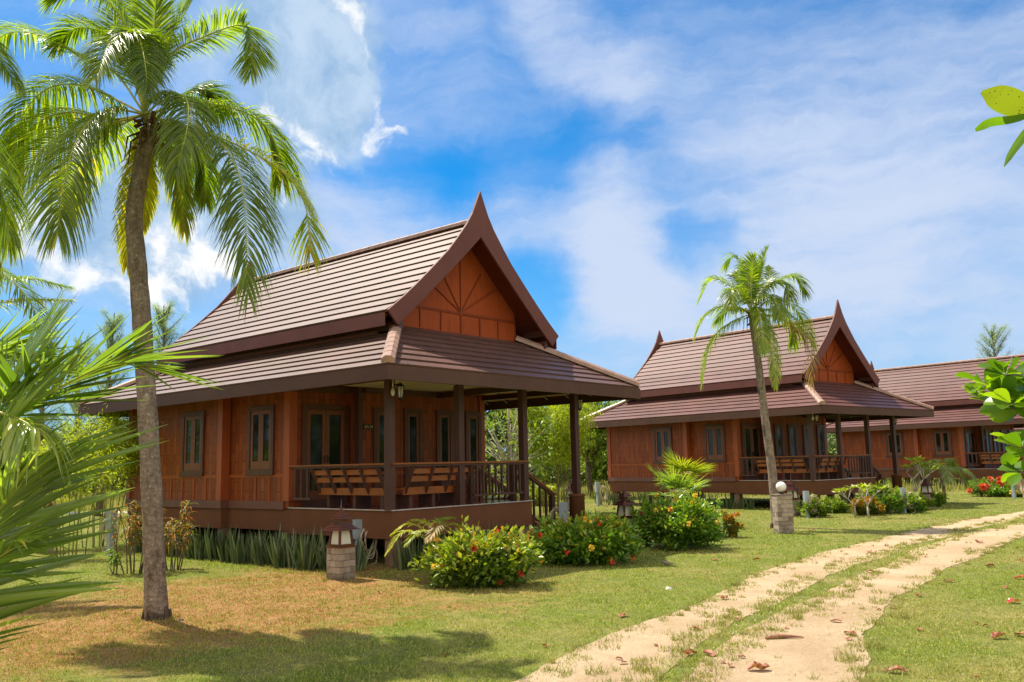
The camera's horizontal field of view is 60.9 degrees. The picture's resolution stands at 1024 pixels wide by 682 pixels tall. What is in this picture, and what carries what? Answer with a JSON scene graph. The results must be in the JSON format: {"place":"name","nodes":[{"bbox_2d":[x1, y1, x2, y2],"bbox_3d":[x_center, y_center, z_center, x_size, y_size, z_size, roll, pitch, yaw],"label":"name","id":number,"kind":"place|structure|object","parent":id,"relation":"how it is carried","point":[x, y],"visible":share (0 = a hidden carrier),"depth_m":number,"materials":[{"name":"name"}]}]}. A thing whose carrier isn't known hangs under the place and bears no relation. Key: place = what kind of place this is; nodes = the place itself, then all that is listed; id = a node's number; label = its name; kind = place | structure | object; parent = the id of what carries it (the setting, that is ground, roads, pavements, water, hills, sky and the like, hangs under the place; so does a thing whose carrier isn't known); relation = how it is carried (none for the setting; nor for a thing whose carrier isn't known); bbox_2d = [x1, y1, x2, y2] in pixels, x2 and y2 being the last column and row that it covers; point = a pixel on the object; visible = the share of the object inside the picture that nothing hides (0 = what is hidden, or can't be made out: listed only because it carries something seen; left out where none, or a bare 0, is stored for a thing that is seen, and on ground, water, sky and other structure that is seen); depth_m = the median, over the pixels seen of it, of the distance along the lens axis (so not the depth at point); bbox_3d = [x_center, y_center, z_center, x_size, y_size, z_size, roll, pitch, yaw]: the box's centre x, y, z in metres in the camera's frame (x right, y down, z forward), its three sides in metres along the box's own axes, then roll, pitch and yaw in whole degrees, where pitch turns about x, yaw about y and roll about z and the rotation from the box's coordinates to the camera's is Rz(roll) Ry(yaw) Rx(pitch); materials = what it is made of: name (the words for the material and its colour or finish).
{"place":"outdoors","nodes":[
{"label":"outdoors","id":0,"kind":"place"},
{"bbox_2d":[0,471,1023,681],"bbox_3d":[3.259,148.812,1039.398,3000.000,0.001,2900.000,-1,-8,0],"label":"ground","id":1,"kind":"structure","parent":0,"point":[555,630],"depth_m":11.54,"materials":[{"name":"green plant"}]},
{"bbox_2d":[0,42,36,298],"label":"coconut palm","id":2,"kind":"object","parent":1,"relation":"on","point":[9,235],"visible":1,"depth_m":9.56,"materials":[{"name":"green plant"}]},
{"bbox_2d":[0,266,76,398],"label":"coconut palm","id":3,"kind":"object","parent":1,"relation":"on","point":[21,299],"visible":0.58,"depth_m":14.93,"materials":[{"name":"green plant"}]},
{"bbox_2d":[1,328,79,498],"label":"casuarina tree","id":4,"kind":"object","parent":1,"relation":"on","point":[42,409],"visible":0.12,"depth_m":46.13,"materials":[{"name":"green plant"}]},
{"bbox_2d":[21,421,97,498],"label":"tree","id":5,"kind":"object","parent":1,"relation":"on","point":[71,442],"visible":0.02,"depth_m":64.93,"materials":[{"name":"green plant"}]},
{"bbox_2d":[36,331,100,497],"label":"casuarina tree","id":6,"kind":"object","parent":1,"relation":"on","point":[81,391],"visible":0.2,"depth_m":59.85,"materials":[{"name":"green plant"}]},
{"bbox_2d":[21,432,133,559],"bbox_3d":[-10.257,3.443,20.133,2.632,3.166,2.130,5,-10,-39],"label":"bamboo clump","id":7,"kind":"object","parent":1,"relation":"on","point":[80,492],"visible":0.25,"depth_m":20.03,"materials":[{"name":"green plant"}]},
{"bbox_2d":[24,389,163,547],"bbox_3d":[-10.720,3.288,23.301,4.505,4.380,3.578,-6,-9,31],"label":"bamboo clump","id":8,"kind":"object","parent":1,"relation":"on","point":[125,444],"visible":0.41,"depth_m":23.03,"materials":[{"name":"green plant"}]},
{"bbox_2d":[65,307,133,516],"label":"casuarina tree","id":9,"kind":"object","parent":1,"relation":"on","point":[111,324],"visible":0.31,"depth_m":40.04,"materials":[{"name":"green plant"}]},
{"bbox_2d":[105,509,116,555],"bbox_3d":[-9.486,4.537,20.655,0.234,1.116,0.246,-6,-9,31],"label":"tap post","id":10,"kind":"object","parent":1,"relation":"on","point":[109,544],"visible":0.49,"depth_m":20.57,"materials":[{"name":"grey concrete"}]},
{"bbox_2d":[0,282,226,649],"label":"young coconut palm","id":11,"kind":"object","parent":1,"relation":"on","point":[28,479],"visible":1,"depth_m":5.28,"materials":[{"name":"green plant"}]},
{"bbox_2d":[98,418,128,494],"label":"tree","id":12,"kind":"object","parent":1,"relation":"on","point":[120,487],"visible":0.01,"depth_m":60.32,"materials":[{"name":"green plant"}]},
{"bbox_2d":[103,547,125,573],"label":"shrub","id":13,"kind":"object","parent":1,"relation":"on","point":[113,560],"visible":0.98,"depth_m":16.67,"materials":[{"name":"green plant"}]},
{"bbox_2d":[105,500,142,574],"bbox_3d":[-7.292,3.731,16.907,1.104,1.570,1.070,-1,-8,0],"label":"cane plant","id":14,"kind":"object","parent":1,"relation":"on","point":[129,535],"visible":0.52,"depth_m":16.77,"materials":[{"name":"green plant"}]},
{"bbox_2d":[0,0,334,620],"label":"coconut palm","id":15,"kind":"object","parent":1,"relation":"on","point":[144,57],"visible":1,"depth_m":12.26,"materials":[{"name":"green plant"}]},
{"bbox_2d":[151,298,192,363],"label":"casuarina tree","id":16,"kind":"object","parent":1,"relation":"on","point":[162,341],"visible":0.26,"depth_m":40.41,"materials":[{"name":"green plant"}]},
{"bbox_2d":[163,500,200,570],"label":"cane plant","id":17,"kind":"object","parent":1,"relation":"on","point":[184,528],"visible":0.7,"depth_m":17.28,"materials":[{"name":"green plant"}]},
{"bbox_2d":[196,530,220,560],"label":"snake plant","id":18,"kind":"object","parent":1,"relation":"on","point":[205,552],"visible":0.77,"depth_m":18.96,"materials":[{"name":"green plant"}]},
{"bbox_2d":[204,527,233,560],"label":"snake plant","id":19,"kind":"object","parent":1,"relation":"on","point":[207,544],"visible":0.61,"depth_m":18.83,"materials":[{"name":"green plant"}]},
{"bbox_2d":[226,528,251,562],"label":"snake plant","id":20,"kind":"object","parent":1,"relation":"on","point":[235,544],"visible":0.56,"depth_m":18.33,"materials":[{"name":"green plant"}]},
{"bbox_2d":[225,532,254,563],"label":"snake plant","id":21,"kind":"object","parent":1,"relation":"on","point":[235,554],"visible":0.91,"depth_m":18.11,"materials":[{"name":"green plant"}]},
{"bbox_2d":[241,526,267,563],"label":"snake plant","id":22,"kind":"object","parent":1,"relation":"on","point":[249,557],"visible":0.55,"depth_m":18.10,"materials":[{"name":"green plant"}]},
{"bbox_2d":[250,533,267,564],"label":"snake plant","id":23,"kind":"object","parent":1,"relation":"on","point":[253,549],"visible":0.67,"depth_m":17.81,"materials":[{"name":"green plant"}]},
{"bbox_2d":[247,532,280,565],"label":"snake plant","id":24,"kind":"object","parent":1,"relation":"on","point":[260,559],"visible":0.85,"depth_m":17.77,"materials":[{"name":"green plant"}]},
{"bbox_2d":[257,533,284,565],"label":"snake plant","id":25,"kind":"object","parent":1,"relation":"on","point":[270,551],"visible":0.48,"depth_m":17.60,"materials":[{"name":"green plant"}]},
{"bbox_2d":[265,530,296,568],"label":"snake plant","id":26,"kind":"object","parent":1,"relation":"on","point":[274,560],"visible":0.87,"depth_m":17.13,"materials":[{"name":"green plant"}]},
{"bbox_2d":[285,533,308,568],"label":"snake plant","id":27,"kind":"object","parent":1,"relation":"on","point":[288,560],"visible":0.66,"depth_m":17.14,"materials":[{"name":"green plant"}]},
{"bbox_2d":[286,527,320,569],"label":"snake plant","id":28,"kind":"object","parent":1,"relation":"on","point":[301,559],"visible":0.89,"depth_m":16.75,"materials":[{"name":"green plant"}]},
{"bbox_2d":[296,534,324,570],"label":"snake plant","id":29,"kind":"object","parent":1,"relation":"on","point":[314,562],"visible":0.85,"depth_m":16.76,"materials":[{"name":"green plant"}]},
{"bbox_2d":[322,499,360,580],"bbox_3d":[-3.013,3.489,15.360,0.485,1.381,0.485,-8,-11,40],"label":"garden lantern","id":30,"kind":"object","parent":1,"relation":"on","point":[341,546],"visible":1,"depth_m":15.23,"materials":[{"name":"stone"}]},
{"bbox_2d":[353,519,362,561],"bbox_3d":[-3.040,4.022,17.346,0.194,0.922,0.204,5,-10,-40],"label":"tap post","id":31,"kind":"object","parent":1,"relation":"on","point":[357,523],"visible":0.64,"depth_m":17.34,"materials":[{"name":"grey concrete"}]},
{"bbox_2d":[359,528,377,564],"bbox_3d":[-2.850,4.064,17.391,0.446,0.792,0.199,5,-10,-40],"label":"garden hose","id":32,"kind":"object","parent":31,"relation":"hanging from","point":[374,546],"visible":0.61,"depth_m":17.35,"materials":[{"name":"grey rubber"}]},
{"bbox_2d":[78,191,640,567],"bbox_3d":[-4.298,1.182,22.800,12.792,8.392,8.462,-8,-11,40],"label":"wooden bungalow","id":33,"kind":"object","parent":1,"relation":"on","point":[369,386],"visible":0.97,"depth_m":20.26,"materials":[{"name":"wood"}]},
{"bbox_2d":[179,411,205,475],"bbox_3d":[-7.878,2.540,21.478,1.080,1.575,0.075,-8,-11,40],"label":"window","id":34,"kind":"structure","parent":33,"relation":"in","point":[193,423],"depth_m":21.47,"materials":[{"name":"brown wood"}]},
{"bbox_2d":[245,405,274,474],"bbox_3d":[-5.760,2.275,19.934,1.090,1.575,0.075,-8,-11,40],"label":"window","id":35,"kind":"structure","parent":33,"relation":"in","point":[261,419],"depth_m":19.93,"materials":[{"name":"brown wood"}]},
{"bbox_2d":[299,404,350,506],"bbox_3d":[-4.251,2.608,19.913,0.075,2.305,1.380,-8,-11,40],"label":"door","id":36,"kind":"structure","parent":33,"relation":"in","point":[324,433],"depth_m":19.89,"materials":[{"name":"brown wood"}]},
{"bbox_2d":[373,407,383,486],"bbox_3d":[-3.071,2.550,20.795,0.075,1.915,0.660,-8,-11,40],"label":"window","id":37,"kind":"structure","parent":33,"relation":"in","point":[378,413],"depth_m":20.72,"materials":[{"name":"brown wood"}]},
{"bbox_2d":[403,409,424,486],"bbox_3d":[-2.432,2.641,21.536,0.075,1.915,0.660,-8,-11,40],"label":"window","id":38,"kind":"structure","parent":33,"relation":"in","point":[413,422],"depth_m":21.56,"materials":[{"name":"brown wood"}]},
{"bbox_2d":[435,410,454,484],"bbox_3d":[-1.714,2.742,22.363,0.075,1.915,0.660,-8,-11,40],"label":"window","id":39,"kind":"structure","parent":33,"relation":"in","point":[444,418],"depth_m":22.41,"materials":[{"name":"brown wood"}]},
{"bbox_2d":[464,411,481,483],"bbox_3d":[-1.015,2.840,23.166,0.075,1.915,0.660,-8,-11,40],"label":"window","id":40,"kind":"structure","parent":33,"relation":"in","point":[473,431],"depth_m":23.22,"materials":[{"name":"brown wood"}]},
{"bbox_2d":[355,538,372,570],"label":"snake plant","id":41,"kind":"object","parent":1,"relation":"on","point":[362,561],"visible":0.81,"depth_m":16.45,"materials":[{"name":"green plant"}]},
{"bbox_2d":[390,533,415,570],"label":"snake plant","id":42,"kind":"object","parent":1,"relation":"on","point":[402,563],"visible":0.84,"depth_m":16.33,"materials":[{"name":"green plant"}]},
{"bbox_2d":[399,532,427,569],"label":"snake plant","id":43,"kind":"object","parent":1,"relation":"on","point":[409,556],"visible":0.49,"depth_m":16.40,"materials":[{"name":"green plant"}]},
{"bbox_2d":[385,516,465,573],"bbox_3d":[-1.388,3.496,14.799,1.288,0.948,1.488,-6,-9,30],"label":"palm seedling","id":44,"kind":"object","parent":1,"relation":"on","point":[436,525],"visible":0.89,"depth_m":14.54,"materials":[{"name":"green plant"}]},
{"bbox_2d":[51,433,834,492],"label":"scrub","id":45,"kind":"object","parent":1,"relation":"on","point":[110,487],"depth_m":79.55,"materials":[{"name":"green plant"}]},
{"bbox_2d":[407,514,546,589],"bbox_3d":[-0.558,3.423,14.148,2.278,1.233,1.684,-1,-8,0],"label":"ixora shrub","id":46,"kind":"object","parent":1,"relation":"on","point":[472,558],"visible":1,"depth_m":13.74,"materials":[{"name":"green plant"}]},
{"bbox_2d":[485,408,532,483],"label":"tree","id":47,"kind":"object","parent":1,"relation":"on","point":[496,432],"visible":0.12,"depth_m":48.60,"materials":[{"name":"green plant"}]},
{"bbox_2d":[485,406,557,498],"bbox_3d":[-0.105,4.033,32.800,3.793,5.175,4.046,-1,-8,0],"label":"bare tree","id":48,"kind":"object","parent":1,"relation":"on","point":[511,456],"visible":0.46,"depth_m":32.56,"materials":[{"name":"green plant"}]},
{"bbox_2d":[519,483,556,505],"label":"ground bush","id":49,"kind":"object","parent":1,"relation":"on","point":[552,488],"visible":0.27,"depth_m":40.18,"materials":[{"name":"green plant"}]},
{"bbox_2d":[502,406,583,484],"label":"tree","id":50,"kind":"object","parent":1,"relation":"on","point":[551,470],"visible":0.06,"depth_m":71.91,"materials":[{"name":"green plant"}]},
{"bbox_2d":[501,402,603,513],"bbox_3d":[1.671,3.832,34.389,4.635,5.868,3.571,-6,-10,33],"label":"bamboo clump","id":51,"kind":"object","parent":1,"relation":"on","point":[562,436],"visible":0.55,"depth_m":33.85,"materials":[{"name":"green plant"}]},
{"bbox_2d":[559,502,567,522],"bbox_3d":[1.243,4.380,20.876,0.214,1.018,0.225,-3,-8,14],"label":"tap post","id":52,"kind":"object","parent":1,"relation":"on","point":[563,506],"visible":0.56,"depth_m":20.82,"materials":[{"name":"grey concrete"}]},
{"bbox_2d":[548,400,621,497],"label":"tree","id":53,"kind":"object","parent":1,"relation":"on","point":[596,455],"visible":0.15,"depth_m":47.76,"materials":[{"name":"green plant"}]},
{"bbox_2d":[566,433,609,486],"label":"tree","id":54,"kind":"object","parent":1,"relation":"on","point":[599,470],"visible":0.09,"depth_m":67.68,"materials":[{"name":"green plant"}]},
{"bbox_2d":[526,507,653,566],"bbox_3d":[1.417,3.812,16.797,2.605,1.160,1.800,-1,-8,0],"label":"ixora shrub","id":55,"kind":"object","parent":1,"relation":"on","point":[596,541],"visible":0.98,"depth_m":16.43,"materials":[{"name":"green plant"}]},
{"bbox_2d":[611,482,639,539],"bbox_3d":[2.680,4.058,20.529,0.490,1.455,0.490,3,-9,-28],"label":"garden lantern","id":56,"kind":"object","parent":1,"relation":"on","point":[624,504],"visible":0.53,"depth_m":20.46,"materials":[{"name":"wood"}]},
{"bbox_2d":[628,495,657,545],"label":"ixora shrub","id":57,"kind":"object","parent":1,"relation":"on","point":[632,512],"visible":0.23,"depth_m":19.91,"materials":[{"name":"green plant"}]},
{"bbox_2d":[646,463,710,502],"bbox_3d":[4.358,4.090,22.636,1.785,1.955,1.980,-1,-8,0],"label":"fan palm","id":58,"kind":"object","parent":1,"relation":"on","point":[668,480],"visible":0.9,"depth_m":22.21,"materials":[{"name":"green plant"}]},
{"bbox_2d":[633,484,730,550],"bbox_3d":[3.756,3.900,19.196,2.084,1.498,1.770,-1,-8,0],"label":"ixora shrub","id":59,"kind":"object","parent":1,"relation":"on","point":[682,522],"visible":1,"depth_m":18.86,"materials":[{"name":"green plant"}]},
{"bbox_2d":[657,444,716,500],"bbox_3d":[5.167,4.248,25.659,1.785,2.452,2.022,-1,-8,0],"label":"fan palm","id":60,"kind":"object","parent":1,"relation":"on","point":[676,463],"visible":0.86,"depth_m":25.28,"materials":[{"name":"green plant"}]},
{"bbox_2d":[720,509,745,537],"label":"croton shrub","id":61,"kind":"object","parent":1,"relation":"on","point":[732,531],"visible":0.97,"depth_m":21.70,"materials":[{"name":"orange plant"}]},
{"bbox_2d":[581,299,933,507],"bbox_3d":[10.235,3.060,38.339,8.462,8.392,12.792,5,-10,-39],"label":"wooden bungalow","id":62,"kind":"object","parent":1,"relation":"on","point":[678,411],"visible":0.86,"depth_m":36.00,"materials":[{"name":"brown wood"}]},
{"bbox_2d":[653,427,672,463],"bbox_3d":[6.514,4.512,37.659,0.075,1.575,1.080,5,-10,-39],"label":"window","id":63,"kind":"structure","parent":62,"relation":"in","point":[664,436],"depth_m":37.71,"materials":[{"name":"brown wood"}]},
{"bbox_2d":[703,424,726,462],"bbox_3d":[8.324,4.206,35.779,0.075,1.575,1.090,5,-10,-39],"label":"window","id":64,"kind":"structure","parent":62,"relation":"in","point":[714,437],"depth_m":35.77,"materials":[{"name":"brown wood"}]},
{"bbox_2d":[741,423,763,479],"bbox_3d":[9.813,4.501,35.490,1.380,2.305,0.075,5,-10,-39],"label":"door","id":65,"kind":"structure","parent":62,"relation":"in","point":[751,435],"depth_m":35.49,"materials":[{"name":"brown wood"}]},
{"bbox_2d":[774,424,785,468],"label":"window","id":66,"kind":"structure","parent":62,"relation":"in","point":[778,428],"depth_m":36.20,"materials":[{"name":"brown wood"}]},
{"bbox_2d":[787,424,798,468],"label":"window","id":67,"kind":"structure","parent":62,"relation":"in","point":[792,428],"depth_m":36.81,"materials":[{"name":"brown wood"}]},
{"bbox_2d":[802,425,809,467],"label":"window","id":68,"kind":"structure","parent":62,"relation":"in","point":[804,427],"depth_m":37.39,"materials":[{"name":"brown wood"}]},
{"bbox_2d":[816,425,826,467],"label":"window","id":69,"kind":"structure","parent":62,"relation":"in","point":[821,441],"depth_m":38.18,"materials":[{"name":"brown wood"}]},
{"bbox_2d":[693,245,821,527],"bbox_3d":[7.190,1.227,25.225,3.779,8.319,2.334,-1,-8,0],"label":"coconut palm","id":70,"kind":"object","parent":1,"relation":"on","point":[749,275],"visible":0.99,"depth_m":25.31,"materials":[{"name":"green plant"}]},
{"bbox_2d":[771,482,793,533],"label":"brick pillar","id":71,"kind":"structure","parent":1,"relation":"on","point":[783,519],"depth_m":22.47,"materials":[{"name":"beige brick"}]},
{"bbox_2d":[785,474,800,516],"bbox_3d":[9.361,5.159,29.137,0.490,1.395,0.490,5,-10,-40],"label":"garden lantern","id":72,"kind":"object","parent":1,"relation":"on","point":[791,488],"visible":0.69,"depth_m":29.02,"materials":[{"name":"brick"}]},
{"bbox_2d":[794,492,833,516],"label":"garden plant","id":73,"kind":"object","parent":1,"relation":"on","point":[823,509],"visible":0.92,"depth_m":28.31,"materials":[{"name":"green plant"}]},
{"bbox_2d":[827,433,836,467],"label":"tree","id":74,"kind":"object","parent":1,"relation":"on","point":[832,447],"visible":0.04,"depth_m":74.17,"materials":[{"name":"green plant"}]},
{"bbox_2d":[818,496,850,512],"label":"garden plant","id":75,"kind":"object","parent":1,"relation":"on","point":[838,505],"visible":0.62,"depth_m":30.14,"materials":[{"name":"green plant"}]},
{"bbox_2d":[832,484,873,516],"bbox_3d":[11.036,5.178,28.200,1.351,1.062,0.931,-6,-9,31],"label":"frangipani","id":76,"kind":"object","parent":1,"relation":"on","point":[845,489],"visible":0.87,"depth_m":28.23,"materials":[{"name":"green plant"}]},
{"bbox_2d":[848,494,885,515],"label":"garden plant","id":77,"kind":"object","parent":1,"relation":"on","point":[875,506],"visible":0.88,"depth_m":28.59,"materials":[{"name":"orange plant"}]},
{"bbox_2d":[851,483,887,517],"bbox_3d":[11.259,5.015,27.405,1.248,1.168,0.719,-1,-8,0],"label":"frangipani","id":78,"kind":"object","parent":1,"relation":"on","point":[864,485],"visible":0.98,"depth_m":27.32,"materials":[{"name":"green plant"}]},
{"bbox_2d":[858,480,909,513],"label":"garden plant","id":79,"kind":"object","parent":1,"relation":"on","point":[893,501],"visible":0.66,"depth_m":29.25,"materials":[{"name":"green plant"}]},
{"bbox_2d":[897,491,928,512],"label":"garden plant","id":80,"kind":"object","parent":1,"relation":"on","point":[917,506],"visible":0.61,"depth_m":29.32,"materials":[{"name":"green plant"}]},
{"bbox_2d":[900,455,945,492],"bbox_3d":[15.174,5.216,32.345,1.778,1.977,1.479,-8,-11,40],"label":"frangipani","id":81,"kind":"object","parent":1,"relation":"on","point":[918,462],"visible":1,"depth_m":32.26,"materials":[{"name":"green plant"}]},
{"bbox_2d":[826,354,1023,485],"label":"wooden bungalow","id":82,"kind":"object","parent":1,"relation":"on","point":[959,427],"visible":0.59,"depth_m":52.02,"materials":[{"name":"brown wood"}]},
{"bbox_2d":[885,431,903,457],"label":"window","id":83,"kind":"structure","parent":82,"relation":"in","point":[899,436],"depth_m":53.01,"materials":[{"name":"brown wood"}]},
{"bbox_2d":[932,429,953,456],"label":"window","id":84,"kind":"structure","parent":82,"relation":"in","point":[942,441],"depth_m":51.04,"materials":[{"name":"brown wood"}]},
{"bbox_2d":[964,429,978,468],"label":"door","id":85,"kind":"structure","parent":82,"relation":"in","point":[970,434],"depth_m":50.68,"materials":[{"name":"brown wood"}]},
{"bbox_2d":[984,430,992,460],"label":"window","id":86,"kind":"structure","parent":82,"relation":"in","point":[988,438],"depth_m":51.33,"materials":[{"name":"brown wood"}]},
{"bbox_2d":[917,474,934,507],"bbox_3d":[15.503,5.540,32.568,0.490,1.335,0.490,4,-10,-34],"label":"garden lantern","id":87,"kind":"object","parent":1,"relation":"on","point":[926,485],"visible":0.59,"depth_m":32.47,"materials":[{"name":"brick"}]},
{"bbox_2d":[918,492,935,509],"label":"garden plant","id":88,"kind":"object","parent":1,"relation":"on","point":[927,503],"visible":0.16,"depth_m":31.04,"materials":[{"name":"green plant"}]},
{"bbox_2d":[931,491,949,506],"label":"garden plant","id":89,"kind":"object","parent":1,"relation":"on","point":[940,498],"visible":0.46,"depth_m":32.44,"materials":[{"name":"green plant"}]},
{"bbox_2d":[912,458,979,503],"bbox_3d":[17.200,5.562,34.564,2.212,1.820,2.391,-1,-8,0],"label":"palm","id":90,"kind":"object","parent":1,"relation":"on","point":[951,465],"visible":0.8,"depth_m":34.35,"materials":[{"name":"green plant"}]},
{"bbox_2d":[966,476,1002,496],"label":"flowering bush","id":91,"kind":"object","parent":1,"relation":"on","point":[981,489],"visible":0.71,"depth_m":39.66,"materials":[{"name":"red plant"}]},
{"bbox_2d":[954,85,1023,485],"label":"almond tree","id":92,"kind":"object","parent":1,"relation":"on","point":[1004,393],"visible":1,"depth_m":6.45,"materials":[{"name":"green plant"}]},
{"bbox_2d":[982,484,1010,496],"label":"flowering bush","id":93,"kind":"object","parent":1,"relation":"on","point":[994,491],"visible":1,"depth_m":38.95,"materials":[{"name":"green plant"}]},
{"bbox_2d":[972,321,1023,357],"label":"casuarina tree","id":94,"kind":"object","parent":1,"relation":"on","point":[995,338],"visible":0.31,"depth_m":78.37,"materials":[{"name":"green plant"}]},
{"bbox_2d":[0,0,1023,449],"label":"sky","id":95,"kind":"structure","parent":0,"point":[616,152],"materials":[{"name":"blue"}]},
{"bbox_2d":[13,478,1023,510],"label":"meadow grass","id":96,"kind":"structure","parent":0,"point":[935,488],"depth_m":48.72,"materials":[{"name":"green plant"}]},
{"bbox_2d":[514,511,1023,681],"bbox_3d":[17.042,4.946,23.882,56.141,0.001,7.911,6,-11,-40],"label":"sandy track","id":97,"kind":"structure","parent":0,"point":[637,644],"depth_m":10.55,"materials":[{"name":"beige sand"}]},
{"bbox_2d":[684,523,1023,681],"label":"sandy track","id":98,"kind":"structure","parent":0,"point":[792,652],"depth_m":9.79,"materials":[{"name":"beige sand"}]},
{"bbox_2d":[496,512,1023,681],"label":"track weeds","id":99,"kind":"object","parent":98,"relation":"on","point":[733,613],"visible":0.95,"depth_m":10.60,"materials":[{"name":"green plant"}]},
{"bbox_2d":[765,634,803,639],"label":"dry leaf","id":100,"kind":"object","parent":98,"relation":"on","point":[773,636],"visible":1,"depth_m":9.37,"materials":[{"name":"brown plant"}]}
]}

